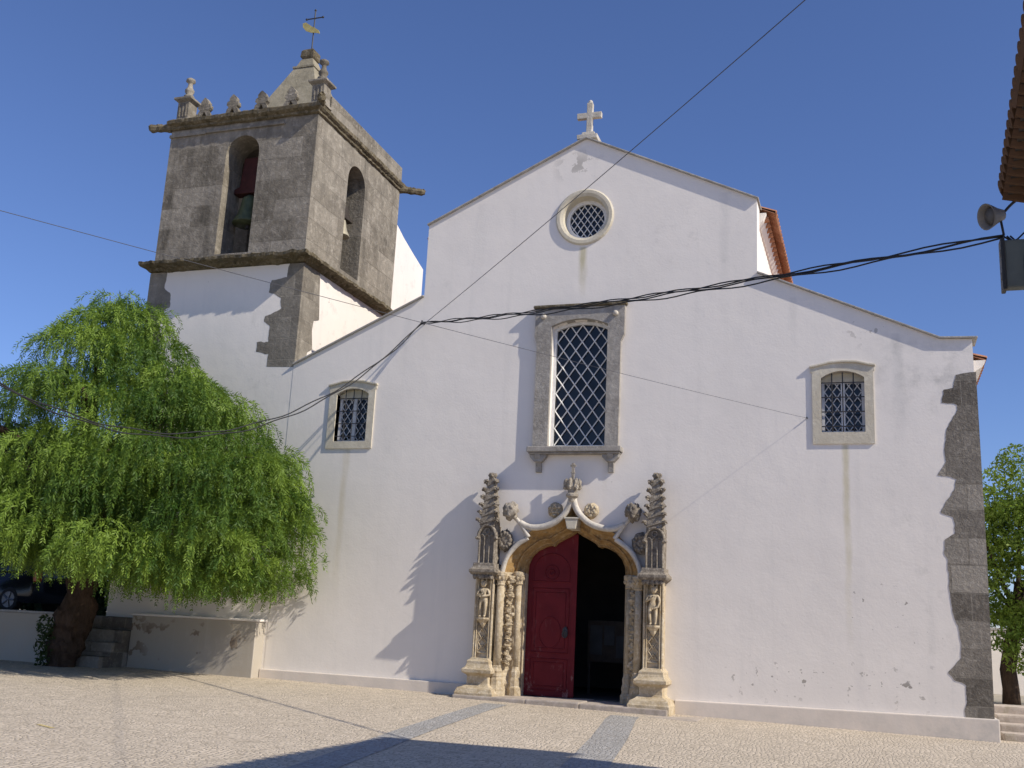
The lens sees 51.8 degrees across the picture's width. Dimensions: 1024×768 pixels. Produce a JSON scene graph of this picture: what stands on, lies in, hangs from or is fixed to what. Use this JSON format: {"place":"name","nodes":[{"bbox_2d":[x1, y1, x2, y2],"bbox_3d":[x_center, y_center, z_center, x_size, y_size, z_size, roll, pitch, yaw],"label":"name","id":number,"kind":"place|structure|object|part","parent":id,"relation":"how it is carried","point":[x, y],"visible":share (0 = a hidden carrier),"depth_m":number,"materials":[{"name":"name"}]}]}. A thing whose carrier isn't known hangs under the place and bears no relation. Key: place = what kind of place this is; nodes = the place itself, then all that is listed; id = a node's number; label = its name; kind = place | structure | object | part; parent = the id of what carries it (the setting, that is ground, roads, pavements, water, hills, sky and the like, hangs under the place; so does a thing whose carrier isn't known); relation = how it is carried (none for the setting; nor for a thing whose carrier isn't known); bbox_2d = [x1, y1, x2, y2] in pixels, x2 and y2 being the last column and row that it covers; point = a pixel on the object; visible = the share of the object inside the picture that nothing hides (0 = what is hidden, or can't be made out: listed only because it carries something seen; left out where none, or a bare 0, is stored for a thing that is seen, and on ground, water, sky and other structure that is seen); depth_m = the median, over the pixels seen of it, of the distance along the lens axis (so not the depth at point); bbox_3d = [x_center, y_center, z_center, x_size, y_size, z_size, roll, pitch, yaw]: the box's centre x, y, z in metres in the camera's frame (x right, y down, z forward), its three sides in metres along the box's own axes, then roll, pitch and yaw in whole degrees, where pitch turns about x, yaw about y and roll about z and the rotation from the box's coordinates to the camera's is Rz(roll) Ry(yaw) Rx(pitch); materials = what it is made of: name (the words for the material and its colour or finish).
{"place":"outdoors","nodes":[
{"label":"outdoors","id":0,"kind":"place"},
{"bbox_2d":[0,660,1023,767],"bbox_3d":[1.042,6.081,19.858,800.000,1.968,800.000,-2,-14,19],"label":"ground","id":1,"kind":"structure","parent":0,"point":[122,717],"depth_m":14.45,"materials":[{"name":"stone"}]},
{"bbox_2d":[0,609,53,662],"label":"terrace wall","id":2,"kind":"structure","parent":1,"relation":"on","point":[19,633],"depth_m":22.67,"materials":[{"name":"paint"}]},
{"bbox_2d":[75,615,132,667],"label":"stone steps","id":3,"kind":"structure","parent":1,"relation":"on","point":[106,643],"depth_m":22.63,"materials":[{"name":"grey stone"}]},
{"bbox_2d":[0,289,328,667],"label":"pepper tree","id":4,"kind":"object","parent":1,"relation":"on","point":[69,502],"visible":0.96,"depth_m":20.14,"materials":[{"name":"green plant"}]},
{"bbox_2d":[126,613,266,677],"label":"wall","id":5,"kind":"structure","parent":1,"relation":"on","point":[222,646],"depth_m":22.26,"materials":[{"name":"paint"}]},
{"bbox_2d":[106,9,425,668],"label":"bell tower","id":6,"kind":"structure","parent":1,"relation":"on","point":[325,158],"depth_m":25.14,"materials":[{"name":"white paint"}]},
{"bbox_2d":[232,157,257,229],"bbox_3d":[-6.391,-4.641,25.832,0.880,1.830,0.755,-2,-14,19],"label":"bronze bell","id":7,"kind":"object","parent":6,"relation":"hanging from","point":[245,191],"visible":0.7,"depth_m":25.74,"materials":[{"name":"metal"}]},
{"bbox_2d":[343,206,352,239],"bbox_3d":[-4.313,-4.051,26.588,0.490,0.950,0.880,-2,-14,19],"label":"bronze bell","id":8,"kind":"object","parent":6,"relation":"hanging from","point":[347,219],"visible":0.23,"depth_m":26.63,"materials":[{"name":"metal"}]},
{"bbox_2d":[287,703,504,767],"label":"paving band","id":9,"kind":"object","parent":1,"relation":"on","point":[346,755],"visible":1,"depth_m":12.94,"materials":[{"name":"grey stone"}]},
{"bbox_2d":[560,715,638,767],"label":"paving band","id":10,"kind":"object","parent":1,"relation":"on","point":[602,746],"visible":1,"depth_m":13.78,"materials":[{"name":"grey stone"}]},
{"bbox_2d":[258,100,1000,742],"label":"church","id":11,"kind":"structure","parent":1,"relation":"on","point":[506,522],"depth_m":20.67,"materials":[{"name":"white paint"}]},
{"bbox_2d":[325,380,377,448],"bbox_3d":[-3.445,0.671,22.849,1.170,1.510,0.285,-2,-14,19],"label":"side window","id":12,"kind":"structure","parent":11,"relation":"in","point":[357,407],"depth_m":22.86,"materials":[{"name":"beige stone"}]},
{"bbox_2d":[523,533,578,697],"bbox_3d":[0.755,4.448,20.753,1.052,3.260,0.130,-2,-14,19],"label":"door leaf","id":13,"kind":"structure","parent":11,"relation":"in","point":[553,571],"depth_m":20.70,"materials":[{"name":"red paint"}]},
{"bbox_2d":[526,301,627,472],"bbox_3d":[1.340,0.069,21.276,1.968,3.473,0.485,-2,-14,19],"label":"tall window","id":14,"kind":"structure","parent":11,"relation":"in","point":[585,414],"depth_m":21.37,"materials":[{"name":"grey stone"}]},
{"bbox_2d":[556,189,613,244],"bbox_3d":[1.565,-3.467,22.214,1.250,1.250,0.345,-2,-14,19],"label":"round window","id":15,"kind":"structure","parent":11,"relation":"in","point":[588,218],"depth_m":22.26,"materials":[{"name":"beige stone"}]},
{"bbox_2d":[809,360,874,443],"bbox_3d":[6.156,0.352,19.617,1.170,1.580,0.285,-2,-14,19],"label":"side window","id":16,"kind":"structure","parent":11,"relation":"in","point":[847,417],"depth_m":19.63,"materials":[{"name":"beige stone"}]},
{"bbox_3d":[-1.909,-1.302,22.656,0.040,0.090,0.157,-2,-14,19],"label":"cable hook","id":17,"kind":"object","parent":11,"relation":"attached to","visible":0},
{"bbox_2d":[0,323,421,438],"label":"overhead cable","id":18,"kind":"object","parent":17,"relation":"hanging from","point":[100,424],"visible":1,"depth_m":17.69,"materials":[{"name":"black rubber"}]},
{"bbox_2d":[427,0,804,321],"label":"thin wire","id":19,"kind":"object","parent":17,"relation":"attached to","point":[635,146],"visible":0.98,"depth_m":14.94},
{"bbox_2d":[422,234,1003,323],"bbox_3d":[1.465,-1.388,16.522,0.049,2.330,13.775,10,-15,-29],"label":"overhead cable","id":20,"kind":"object","parent":17,"relation":"hanging from","point":[833,265],"visible":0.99,"depth_m":13.66,"materials":[{"name":"black rubber"}]},
{"bbox_3d":[5.498,0.632,19.662,0.024,0.031,0.073,-2,-14,19],"label":"wire hook","id":21,"kind":"object","parent":11,"relation":"attached to","visible":0},
{"bbox_2d":[0,210,804,417],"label":"thin wire","id":22,"kind":"object","parent":21,"relation":"attached to","point":[360,306],"visible":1,"depth_m":12.39,"materials":[{"name":"black metal"}]},
{"bbox_2d":[990,627,1023,695],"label":"garden wall","id":23,"kind":"structure","parent":1,"relation":"on","point":[996,659],"depth_m":28.33,"materials":[{"name":"white paint"}]},
{"bbox_2d":[994,704,1023,741],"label":"stone steps","id":24,"kind":"structure","parent":1,"relation":"on","point":[1010,718],"depth_m":18.69,"materials":[{"name":"beige stone"}]},
{"bbox_2d":[998,0,1023,202],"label":"tiled house","id":25,"kind":"structure","parent":1,"relation":"on","point":[1011,182],"depth_m":9.38,"materials":[{"name":"brown tile"}]},
{"bbox_2d":[977,201,1015,235],"bbox_3d":[4.968,-1.692,10.373,0.757,0.421,0.268,-7,-16,35],"label":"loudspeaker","id":26,"kind":"object","parent":25,"relation":"attached to","point":[989,216],"visible":0.99,"depth_m":10.50,"materials":[{"name":"grey metal"}]},
{"bbox_2d":[998,237,1023,293],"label":"junction box","id":27,"kind":"object","parent":25,"relation":"attached to","point":[1011,256],"visible":1,"depth_m":10.28,"materials":[{"name":"grey plastic"}]},
{"bbox_2d":[0,0,1023,627],"label":"sky","id":28,"kind":"structure","parent":0,"point":[870,128],"materials":[{"name":"blue"}]},
{"bbox_2d":[587,620,624,693],"bbox_3d":[1.980,5.715,22.040,0.840,1.500,0.060,-2,-14,19],"label":"notice board","id":29,"kind":"object","parent":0,"point":[605,641],"visible":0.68,"depth_m":22.09,"materials":[{"name":"wood"}]},
{"bbox_2d":[994,694,1023,705],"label":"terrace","id":30,"kind":"structure","parent":0,"point":[997,698],"depth_m":24.84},
{"bbox_2d":[982,443,1023,704],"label":"leafy tree","id":31,"kind":"object","parent":30,"relation":"on","point":[1007,613],"visible":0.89,"depth_m":23.06,"materials":[{"name":"green plant"}]},
{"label":"terrace","id":32,"kind":"structure","parent":0,"visible":0},
{"bbox_2d":[0,555,65,611],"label":"parked car","id":33,"kind":"object","parent":32,"relation":"on","point":[17,592],"visible":0.59,"depth_m":27.07,"materials":[{"name":"paint"}]},
{"bbox_3d":[-12.876,4.625,27.260,0.780,0.420,0.092,-2,-14,19],"label":"side window","id":34,"kind":"part","parent":33,"relation":"part of","materials":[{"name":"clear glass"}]},
{"bbox_2d":[0,552,109,615],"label":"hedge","id":35,"kind":"object","parent":32,"relation":"on","point":[101,608],"visible":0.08,"depth_m":30.07,"materials":[{"name":"green plant"}]}
]}

